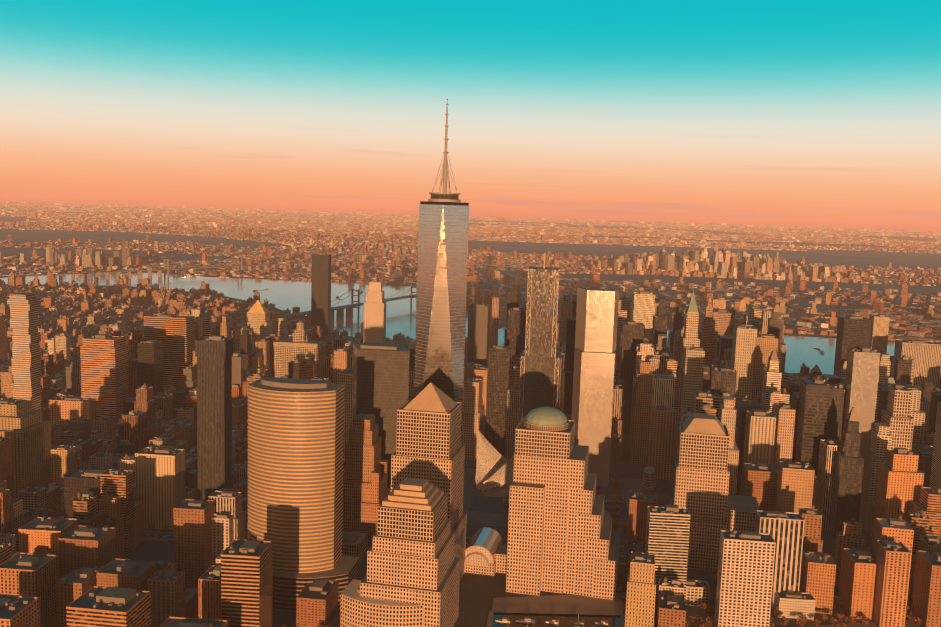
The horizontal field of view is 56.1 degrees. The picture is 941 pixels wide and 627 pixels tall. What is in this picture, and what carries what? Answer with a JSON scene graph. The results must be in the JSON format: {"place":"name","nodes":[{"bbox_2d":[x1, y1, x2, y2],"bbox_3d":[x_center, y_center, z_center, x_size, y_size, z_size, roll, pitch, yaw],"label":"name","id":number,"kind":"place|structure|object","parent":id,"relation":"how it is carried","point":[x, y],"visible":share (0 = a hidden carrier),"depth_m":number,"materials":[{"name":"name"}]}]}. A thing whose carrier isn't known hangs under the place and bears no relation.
{"place":"outdoors","nodes":[
{"label":"outdoors","id":0,"kind":"place"},
{"bbox_2d":[0,273,894,374],"bbox_3d":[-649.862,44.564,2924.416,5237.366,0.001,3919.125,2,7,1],"label":"river","id":1,"kind":"structure","parent":0,"point":[283,295],"depth_m":3795.44,"materials":[{"name":"liquid"}]},
{"bbox_2d":[253,289,823,353],"bbox_3d":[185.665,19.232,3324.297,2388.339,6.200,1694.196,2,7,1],"label":"boats","id":2,"kind":"object","parent":1,"relation":"on","point":[821,351],"visible":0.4,"depth_m":3815.95,"materials":[{"name":"white"}]},
{"bbox_2d":[0,202,940,626],"bbox_3d":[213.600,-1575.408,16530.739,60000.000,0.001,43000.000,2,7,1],"label":"ground","id":3,"kind":"structure","parent":0,"point":[478,592],"depth_m":5640.99,"materials":[{"name":"brown"}]},
{"bbox_2d":[0,256,562,355],"bbox_3d":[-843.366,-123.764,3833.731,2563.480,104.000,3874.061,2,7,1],"label":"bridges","id":4,"kind":"structure","parent":3,"relation":"on","point":[349,310],"depth_m":4214.20,"materials":[{"name":"metal"}]},
{"bbox_2d":[0,221,940,342],"bbox_3d":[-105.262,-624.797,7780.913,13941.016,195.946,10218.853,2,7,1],"label":"distant cityscape","id":5,"kind":"object","parent":3,"relation":"on","point":[738,296],"visible":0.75,"depth_m":5816.25,"materials":[{"name":"brown concrete"}]},
{"bbox_2d":[0,99,940,626],"bbox_3d":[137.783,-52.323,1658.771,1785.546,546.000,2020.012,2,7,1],"label":"skyscrapers","id":6,"kind":"structure","parent":3,"relation":"on","point":[320,517],"depth_m":982.58,"materials":[{"name":"brown concrete"}]},
{"bbox_2d":[0,262,940,626],"bbox_3d":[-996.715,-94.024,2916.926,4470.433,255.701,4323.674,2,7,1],"label":"buildings","id":7,"kind":"structure","parent":3,"relation":"on","point":[750,376],"depth_m":1395.84,"materials":[{"name":"brown concrete"}]},
{"bbox_2d":[0,200,940,251],"bbox_3d":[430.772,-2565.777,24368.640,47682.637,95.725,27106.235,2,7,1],"label":"city","id":8,"kind":"object","parent":3,"relation":"on","point":[277,221],"visible":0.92,"depth_m":17533.89},
{"bbox_2d":[54,476,922,626],"bbox_3d":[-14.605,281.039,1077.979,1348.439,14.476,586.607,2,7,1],"label":"trees","id":9,"kind":"object","parent":3,"relation":"on","point":[783,622],"visible":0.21,"depth_m":926.51,"materials":[{"name":"green plant"}]},
{"bbox_2d":[475,429,514,493],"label":"building","id":10,"kind":"structure","parent":3,"relation":"on","point":[494,469],"depth_m":1319.17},
{"bbox_2d":[492,612,620,626],"bbox_3d":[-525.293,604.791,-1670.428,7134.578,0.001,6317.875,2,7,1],"label":"hudson","id":11,"kind":"object","parent":3,"relation":"on","point":[566,620],"depth_m":901.86,"materials":[{"name":"liquid"}]},
{"bbox_2d":[0,0,940,230],"label":"sky","id":12,"kind":"structure","parent":0,"point":[812,113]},
{"bbox_2d":[53,468,919,626],"bbox_3d":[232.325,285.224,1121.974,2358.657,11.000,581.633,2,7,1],"label":"streets","id":13,"kind":"object","parent":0,"point":[487,509],"visible":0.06,"depth_m":1084.18,"materials":[{"name":"grey asphalt"}]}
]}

